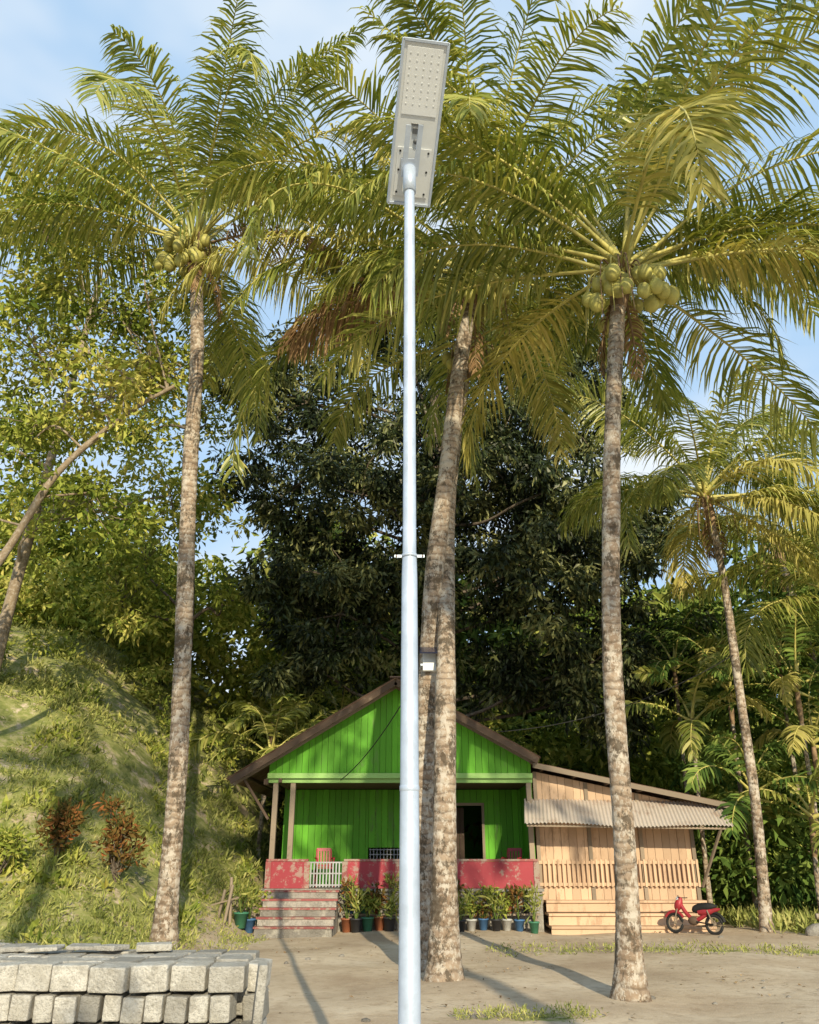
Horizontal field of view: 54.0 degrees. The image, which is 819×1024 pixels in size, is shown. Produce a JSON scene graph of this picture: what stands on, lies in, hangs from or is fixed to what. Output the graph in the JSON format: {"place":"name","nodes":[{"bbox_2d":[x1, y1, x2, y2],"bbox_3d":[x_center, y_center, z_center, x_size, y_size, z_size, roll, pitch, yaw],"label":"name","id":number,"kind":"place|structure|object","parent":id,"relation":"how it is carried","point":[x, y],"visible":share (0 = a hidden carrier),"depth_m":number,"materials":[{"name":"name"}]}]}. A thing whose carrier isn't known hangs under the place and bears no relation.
{"place":"outdoors","nodes":[
{"label":"outdoors","id":0,"kind":"place"},
{"bbox_2d":[0,626,818,1023],"bbox_3d":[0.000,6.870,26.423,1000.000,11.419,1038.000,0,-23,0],"label":"ground","id":1,"kind":"structure","parent":0,"point":[324,984],"depth_m":14.21,"materials":[{"name":"soil"}]},
{"bbox_2d":[0,820,39,873],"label":"shrub","id":2,"kind":"object","parent":1,"relation":"on","point":[11,839],"visible":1,"depth_m":14.58,"materials":[{"name":"green plant"}]},
{"bbox_2d":[34,797,89,858],"bbox_3d":[-6.718,6.096,15.483,0.982,1.190,0.943,0,-23,0],"label":"croton shrub","id":3,"kind":"object","parent":1,"relation":"on","point":[65,817],"visible":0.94,"depth_m":15.33,"materials":[{"name":"red plant"}]},
{"bbox_2d":[0,149,215,566],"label":"broadleaf tree","id":4,"kind":"object","parent":1,"relation":"on","point":[161,381],"visible":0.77,"depth_m":19.03,"materials":[{"name":"green plant"}]},
{"bbox_2d":[88,790,148,881],"bbox_3d":[-5.691,6.356,15.774,1.188,1.737,1.324,8,-25,-19],"label":"croton shrub","id":5,"kind":"object","parent":1,"relation":"on","point":[117,857],"visible":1,"depth_m":15.58,"materials":[{"name":"red plant"}]},
{"bbox_2d":[0,121,239,668],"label":"broadleaf tree","id":6,"kind":"object","parent":1,"relation":"on","point":[24,546],"visible":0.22,"depth_m":24.83,"materials":[{"name":"green plant"}]},
{"bbox_2d":[3,616,247,771],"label":"hillside bushes","id":7,"kind":"object","parent":1,"relation":"on","point":[146,697],"visible":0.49,"depth_m":27.22,"materials":[{"name":"green plant"}]},
{"bbox_2d":[0,942,272,1023],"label":"concrete block stack","id":8,"kind":"object","parent":1,"relation":"on","point":[141,983],"visible":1,"depth_m":5.39,"materials":[{"name":"grey concrete"}]},
{"bbox_2d":[45,365,262,657],"bbox_3d":[-9.264,0.941,29.749,8.096,15.354,5.942,0,-23,0],"label":"broadleaf tree","id":9,"kind":"object","parent":1,"relation":"on","point":[141,568],"visible":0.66,"depth_m":28.39,"materials":[{"name":"green plant"}]},
{"bbox_2d":[0,0,442,949],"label":"coconut palm","id":10,"kind":"object","parent":1,"relation":"on","point":[172,252],"visible":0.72,"depth_m":18.72,"materials":[{"name":"green plant"}]},
{"bbox_2d":[211,877,239,927],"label":"fence stakes","id":11,"kind":"object","parent":1,"relation":"on","point":[228,906],"visible":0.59,"depth_m":17.45,"materials":[{"name":"brown wood"}]},
{"bbox_2d":[220,862,261,928],"bbox_3d":[-3.776,8.533,18.009,0.945,1.419,0.917,8,-24,-18],"label":"potted plant","id":12,"kind":"object","parent":1,"relation":"on","point":[241,916],"visible":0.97,"depth_m":18.00,"materials":[{"name":"green plant"}]},
{"bbox_2d":[234,879,264,932],"bbox_3d":[-3.652,8.839,18.165,0.794,1.204,0.774,0,-23,0],"label":"potted plant","id":13,"kind":"object","parent":1,"relation":"on","point":[250,924],"visible":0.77,"depth_m":18.16,"materials":[{"name":"green plant"}]},
{"bbox_2d":[250,887,272,925],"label":"potted plant","id":14,"kind":"object","parent":1,"relation":"on","point":[257,904],"visible":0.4,"depth_m":18.29,"materials":[{"name":"green plant"}]},
{"bbox_2d":[189,694,347,858],"bbox_3d":[-4.370,8.070,24.810,4.678,4.918,4.440,-13,-26,27],"label":"areca palm","id":15,"kind":"object","parent":1,"relation":"on","point":[292,712],"visible":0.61,"depth_m":25.40,"materials":[{"name":"green plant"}]},
{"bbox_2d":[216,673,326,825],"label":"areca palm","id":16,"kind":"object","parent":1,"relation":"on","point":[234,724],"visible":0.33,"depth_m":28.12,"materials":[{"name":"green plant"}]},
{"bbox_2d":[253,890,339,938],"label":"front steps","id":17,"kind":"structure","parent":1,"relation":"on","point":[296,913],"depth_m":17.75,"materials":[{"name":"concrete"}]},
{"bbox_2d":[240,678,353,772],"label":"areca palm","id":18,"kind":"object","parent":1,"relation":"on","point":[300,720],"visible":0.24,"depth_m":26.68,"materials":[{"name":"green plant"}]},
{"bbox_2d":[279,668,380,726],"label":"areca palm","id":19,"kind":"object","parent":1,"relation":"on","point":[345,701],"visible":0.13,"depth_m":28.96,"materials":[{"name":"green plant"}]},
{"bbox_2d":[337,878,360,932],"bbox_3d":[-1.418,8.987,18.429,0.660,1.148,0.546,12,-26,-27],"label":"potted plant","id":20,"kind":"object","parent":1,"relation":"on","point":[346,925],"visible":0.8,"depth_m":18.36,"materials":[{"name":"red plant"}]},
{"bbox_2d":[339,886,376,932],"bbox_3d":[-1.190,9.021,18.300,0.878,0.953,0.663,-9,-25,20],"label":"potted plant","id":21,"kind":"object","parent":1,"relation":"on","point":[356,922],"visible":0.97,"depth_m":18.15,"materials":[{"name":"green plant"}]},
{"bbox_2d":[355,893,379,931],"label":"potted plant","id":22,"kind":"object","parent":1,"relation":"on","point":[367,923],"visible":0.93,"depth_m":18.16,"materials":[{"name":"green plant"}]},
{"bbox_2d":[366,877,389,930],"bbox_3d":[-0.723,8.940,18.405,0.528,1.141,0.563,8,-24,-19],"label":"potted plant","id":23,"kind":"object","parent":1,"relation":"on","point":[379,926],"visible":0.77,"depth_m":18.33,"materials":[{"name":"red plant"}]},
{"bbox_2d":[372,892,398,930],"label":"potted plant","id":24,"kind":"object","parent":1,"relation":"on","point":[389,923],"visible":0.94,"depth_m":18.04,"materials":[{"name":"green plant"}]},
{"bbox_2d":[394,887,398,930],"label":"potted plant","id":25,"kind":"object","parent":1,"relation":"on","point":[396,921],"visible":0.09,"depth_m":18.12,"materials":[{"name":"green plant"}]},
{"bbox_2d":[261,886,543,931],"bbox_3d":[-0.185,10.820,22.145,6.670,1.072,7.770,0,-23,0],"label":"foundation","id":26,"kind":"object","parent":1,"relation":"on","point":[540,919],"visible":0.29,"depth_m":18.71,"materials":[{"name":"concrete"}]},
{"bbox_2d":[314,848,334,887],"bbox_3d":[-2.106,8.786,19.877,0.515,0.888,0.518,5,-24,-11],"label":"plastic chair","id":27,"kind":"object","parent":26,"relation":"on","point":[324,850],"visible":0.79,"depth_m":20.12,"materials":[{"name":"red plastic"}]},
{"bbox_2d":[243,778,534,858],"bbox_3d":[-0.517,8.170,20.468,7.134,2.490,2.739,0,-23,0],"label":"porch frame","id":28,"kind":"object","parent":26,"relation":"on","point":[274,785],"visible":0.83,"depth_m":19.93,"materials":[{"name":"wood"}]},
{"bbox_2d":[269,689,530,772],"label":"gable wall","id":29,"kind":"structure","parent":28,"relation":"on","point":[371,722],"depth_m":20.24,"materials":[{"name":"green wood"}]},
{"bbox_2d":[264,859,539,887],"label":"parapet","id":30,"kind":"structure","parent":26,"relation":"on","point":[295,873],"depth_m":19.07,"materials":[{"name":"red paint"}]},
{"bbox_2d":[309,862,341,886],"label":"gate","id":31,"kind":"structure","parent":30,"relation":"attached to","point":[325,884],"depth_m":19.07,"materials":[{"name":"white wood"}]},
{"bbox_2d":[279,744,535,883],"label":"walls","id":32,"kind":"structure","parent":26,"relation":"on","point":[503,805],"depth_m":21.67,"materials":[{"name":"green painted timber"}]},
{"bbox_2d":[229,678,538,796],"bbox_3d":[-0.602,6.973,23.610,7.595,2.568,8.095,0,-23,0],"label":"roof frame","id":33,"kind":"object","parent":32,"relation":"on","point":[341,716],"visible":0.55,"depth_m":19.95,"materials":[{"name":"wood"}]},
{"bbox_2d":[226,676,540,800],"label":"tin roof","id":34,"kind":"structure","parent":33,"relation":"on","point":[261,775],"depth_m":21.41,"materials":[{"name":"metal"}]},
{"bbox_2d":[341,655,732,779],"bbox_3d":[3.198,3.910,17.194,9.813,2.920,7.008,0,-23,0],"label":"overhead wire","id":35,"kind":"object","parent":34,"relation":"attached to","point":[548,725],"visible":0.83,"depth_m":19.88,"materials":[{"name":"black rubber"}]},
{"bbox_2d":[369,849,398,858],"bbox_3d":[-0.555,9.296,21.220,1.030,0.750,0.032,0,-23,0],"label":"window grille","id":36,"kind":"object","parent":32,"relation":"attached to","point":[383,854],"depth_m":21.31,"materials":[{"name":"grey metal"}]},
{"bbox_2d":[456,803,485,858],"bbox_3d":[1.550,8.938,21.681,0.940,2.030,0.558,0,-23,0],"label":"door","id":37,"kind":"structure","parent":32,"relation":"attached to","point":[460,824],"depth_m":21.86,"materials":[{"name":"brown wood"}]},
{"bbox_2d":[501,848,522,858],"bbox_3d":[2.562,8.825,19.968,0.515,0.888,0.518,-9,-25,21],"label":"plastic chair","id":38,"kind":"object","parent":26,"relation":"on","point":[514,850],"visible":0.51,"depth_m":20.28,"materials":[{"name":"red plastic"}]},
{"bbox_2d":[0,621,818,1022],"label":"grass","id":39,"kind":"structure","parent":1,"relation":"on","point":[798,921],"depth_m":18.60,"materials":[{"name":"green plant"}]},
{"bbox_2d":[0,464,818,906],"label":"undergrowth","id":40,"kind":"object","parent":1,"relation":"on","point":[214,656],"visible":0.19,"depth_m":31.96,"materials":[{"name":"green plant"}]},
{"bbox_2d":[0,812,818,1020],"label":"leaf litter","id":41,"kind":"object","parent":1,"relation":"on","point":[476,961],"visible":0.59,"depth_m":13.01,"materials":[{"name":"brown plant"}]},
{"bbox_2d":[3,507,818,896],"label":"forest","id":42,"kind":"object","parent":1,"relation":"on","point":[501,633],"visible":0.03,"depth_m":39.16,"materials":[{"name":"green plant"}]},
{"bbox_2d":[387,37,449,1023],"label":"solar street lamp","id":43,"kind":"object","parent":1,"relation":"on","point":[421,86],"visible":1,"depth_m":5.71,"materials":[{"name":"metal"}]},
{"bbox_2d":[344,913,539,920],"bbox_3d":[0.750,9.429,18.423,4.500,0.410,0.150,0,-23,0],"label":"plant bench","id":44,"kind":"object","parent":1,"relation":"on","point":[512,914],"visible":0.27,"depth_m":18.43,"materials":[{"name":"brown wood"}]},
{"bbox_2d":[341,874,359,913],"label":"potted plant","id":45,"kind":"object","parent":44,"relation":"on","point":[354,887],"visible":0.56,"depth_m":18.70,"materials":[{"name":"green plant"}]},
{"bbox_2d":[358,887,372,913],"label":"potted plant","id":46,"kind":"object","parent":44,"relation":"on","point":[363,892],"visible":0.51,"depth_m":18.59,"materials":[{"name":"green plant"}]},
{"bbox_2d":[365,888,388,913],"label":"potted plant","id":47,"kind":"object","parent":44,"relation":"on","point":[382,897],"visible":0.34,"depth_m":18.57,"materials":[{"name":"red plant"}]},
{"bbox_2d":[384,872,398,907],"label":"potted plant","id":48,"kind":"object","parent":44,"relation":"on","point":[390,882],"visible":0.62,"depth_m":18.76,"materials":[{"name":"green plant"}]},
{"bbox_2d":[457,877,464,894],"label":"potted plant","id":49,"kind":"object","parent":44,"relation":"on","point":[460,887],"visible":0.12,"depth_m":18.66,"materials":[{"name":"green plant"}]},
{"bbox_2d":[461,887,483,913],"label":"potted plant","id":50,"kind":"object","parent":44,"relation":"on","point":[470,894],"visible":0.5,"depth_m":18.61,"materials":[{"name":"green plant"}]},
{"bbox_2d":[479,882,498,913],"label":"potted plant","id":51,"kind":"object","parent":44,"relation":"on","point":[487,889],"visible":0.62,"depth_m":18.64,"materials":[{"name":"green plant"}]},
{"bbox_2d":[498,884,520,913],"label":"potted plant","id":52,"kind":"object","parent":44,"relation":"on","point":[508,894],"visible":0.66,"depth_m":18.60,"materials":[{"name":"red plant"}]},
{"bbox_2d":[517,884,533,913],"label":"potted plant","id":53,"kind":"object","parent":44,"relation":"on","point":[525,893],"visible":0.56,"depth_m":18.67,"materials":[{"name":"green plant"}]},
{"bbox_2d":[187,229,720,762],"bbox_3d":[0.819,0.896,30.459,20.462,25.928,11.972,0,-23,0],"label":"mango tree","id":54,"kind":"object","parent":1,"relation":"on","point":[527,559],"visible":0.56,"depth_m":27.68,"materials":[{"name":"green plant"}]},
{"bbox_2d":[126,872,799,1023],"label":"stones","id":55,"kind":"object","parent":1,"relation":"on","point":[473,1016],"visible":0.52,"depth_m":10.37,"materials":[{"name":"stone"}]},
{"bbox_2d":[458,889,472,931],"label":"potted plant","id":56,"kind":"object","parent":1,"relation":"on","point":[461,921],"visible":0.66,"depth_m":18.14,"materials":[{"name":"green plant"}]},
{"bbox_2d":[297,157,643,981],"bbox_3d":[1.377,0.321,17.736,8.045,16.806,8.300,0,-23,0],"label":"coconut palm","id":57,"kind":"object","parent":1,"relation":"on","point":[443,959],"visible":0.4,"depth_m":15.65,"materials":[{"name":"green plant"}]},
{"bbox_2d":[419,647,436,671],"bbox_3d":[0.340,2.499,13.792,0.340,0.426,0.466,0,-23,0],"label":"junction box","id":58,"kind":"object","parent":57,"relation":"attached to","point":[429,660],"visible":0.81,"depth_m":13.79,"materials":[{"name":"metal"}]},
{"bbox_2d":[460,895,483,930],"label":"potted plant","id":59,"kind":"object","parent":1,"relation":"on","point":[471,923],"visible":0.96,"depth_m":18.16,"materials":[{"name":"green plant"}]},
{"bbox_2d":[156,0,791,972],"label":"coconut palm","id":60,"kind":"object","parent":1,"relation":"on","point":[316,328],"visible":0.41,"depth_m":16.38,"materials":[{"name":"green plant"}]},
{"bbox_2d":[471,896,492,929],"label":"potted plant","id":61,"kind":"object","parent":1,"relation":"on","point":[483,921],"visible":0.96,"depth_m":18.30,"materials":[{"name":"red plant"}]},
{"bbox_2d":[478,886,509,930],"bbox_3d":[1.916,8.956,18.196,0.697,0.936,0.662,-13,-26,28],"label":"potted plant","id":62,"kind":"object","parent":1,"relation":"on","point":[496,924],"visible":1,"depth_m":18.20,"materials":[{"name":"green plant"}]},
{"bbox_2d":[491,891,513,930],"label":"potted plant","id":63,"kind":"object","parent":1,"relation":"on","point":[506,923],"visible":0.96,"depth_m":18.20,"materials":[{"name":"green plant"}]},
{"bbox_2d":[507,883,524,931],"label":"potted plant","id":64,"kind":"object","parent":1,"relation":"on","point":[519,924],"visible":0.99,"depth_m":18.37,"materials":[{"name":"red plant"}]},
{"bbox_2d":[520,881,543,933],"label":"potted plant","id":65,"kind":"object","parent":1,"relation":"on","point":[534,926],"visible":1,"depth_m":18.10,"materials":[{"name":"green plant"}]},
{"bbox_2d":[300,0,818,1002],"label":"coconut palm","id":66,"kind":"object","parent":1,"relation":"on","point":[668,154],"visible":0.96,"depth_m":13.79,"materials":[{"name":"green plant"}]},
{"bbox_2d":[532,771,701,914],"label":"annex wall","id":67,"kind":"structure","parent":1,"relation":"on","point":[576,863],"depth_m":19.48,"materials":[{"name":"beige wood"}]},
{"bbox_2d":[527,761,729,807],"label":"annex roof","id":68,"kind":"structure","parent":67,"relation":"on","point":[672,796],"depth_m":19.78,"materials":[{"name":"beige wood"}]},
{"bbox_2d":[524,798,733,887],"bbox_3d":[5.200,7.828,19.091,5.040,2.008,1.115,0,-23,0],"label":"corrugated awning","id":69,"kind":"object","parent":67,"relation":"attached to","point":[659,814],"visible":0.89,"depth_m":19.22,"materials":[{"name":"metal"}]},
{"bbox_2d":[544,900,716,934],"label":"timber platform","id":70,"kind":"structure","parent":1,"relation":"on","point":[573,917],"depth_m":18.47,"materials":[{"name":"beige wood"}]},
{"bbox_2d":[582,602,753,793],"bbox_3d":[8.453,7.490,25.347,5.467,9.538,5.049,0,-23,0],"label":"areca palm","id":71,"kind":"object","parent":1,"relation":"on","point":[674,644],"visible":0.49,"depth_m":26.47,"materials":[{"name":"green plant"}]},
{"bbox_2d":[549,354,818,932],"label":"coconut palm","id":72,"kind":"object","parent":1,"relation":"on","point":[698,471],"visible":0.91,"depth_m":21.38,"materials":[{"name":"green plant"}]},
{"bbox_2d":[665,895,725,934],"bbox_3d":[6.292,8.906,17.754,1.369,0.751,0.513,-18,-36,36],"label":"motorbike","id":73,"kind":"object","parent":1,"relation":"on","point":[709,911],"visible":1,"depth_m":17.66,"materials":[{"name":"red metal"}]},
{"bbox_2d":[625,651,773,920],"bbox_3d":[8.366,7.389,22.195,4.052,7.247,3.790,-19,-29,37],"label":"areca palm","id":74,"kind":"object","parent":1,"relation":"on","point":[691,722],"visible":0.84,"depth_m":22.75,"materials":[{"name":"green plant"}]},
{"bbox_2d":[620,404,818,697],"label":"tree","id":75,"kind":"object","parent":1,"relation":"on","point":[813,657],"visible":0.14,"depth_m":29.02,"materials":[{"name":"green plant"}]},
{"bbox_2d":[632,573,818,914],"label":"tree","id":76,"kind":"object","parent":1,"relation":"on","point":[790,885],"visible":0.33,"depth_m":22.82,"materials":[{"name":"green plant"}]},
{"bbox_2d":[648,590,808,866],"bbox_3d":[10.096,7.180,24.946,4.522,9.771,4.455,-5,-24,11],"label":"areca palm","id":77,"kind":"object","parent":1,"relation":"on","point":[685,627],"visible":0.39,"depth_m":25.89,"materials":[{"name":"green plant"}]},
{"bbox_2d":[649,618,810,913],"bbox_3d":[9.260,6.951,22.748,4.277,8.488,5.723,-9,-25,20],"label":"areca palm","id":78,"kind":"object","parent":1,"relation":"on","point":[727,682],"visible":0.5,"depth_m":23.49,"materials":[{"name":"green plant"}]},
{"bbox_2d":[659,423,818,686],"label":"coconut palm","id":79,"kind":"object","parent":1,"relation":"on","point":[766,627],"visible":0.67,"depth_m":22.20,"materials":[{"name":"green plant"}]},
{"bbox_2d":[682,729,818,875],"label":"areca palm","id":80,"kind":"object","parent":1,"relation":"on","point":[690,776],"visible":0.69,"depth_m":20.74,"materials":[{"name":"green plant"}]},
{"bbox_2d":[690,601,818,905],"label":"areca palm","id":81,"kind":"object","parent":1,"relation":"on","point":[708,641],"visible":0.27,"depth_m":24.73,"materials":[{"name":"green plant"}]},
{"bbox_2d":[701,659,818,800],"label":"areca palm","id":82,"kind":"object","parent":1,"relation":"on","point":[807,732],"visible":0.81,"depth_m":22.59,"materials":[{"name":"green plant"}]},
{"bbox_2d":[702,585,818,839],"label":"areca palm","id":83,"kind":"object","parent":1,"relation":"on","point":[788,686],"visible":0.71,"depth_m":22.36,"materials":[{"name":"green plant"}]},
{"bbox_2d":[729,748,818,911],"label":"areca palm","id":84,"kind":"object","parent":1,"relation":"on","point":[812,817],"visible":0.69,"depth_m":20.45,"materials":[{"name":"green plant"}]},
{"bbox_2d":[805,923,818,935],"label":"boulder","id":85,"kind":"object","parent":1,"relation":"on","point":[812,929],"visible":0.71,"depth_m":17.00,"materials":[{"name":"stone"}]},
{"bbox_2d":[0,0,818,694],"label":"sky","id":86,"kind":"structure","parent":0,"point":[39,39],"materials":[{"name":"blue"}]}
]}

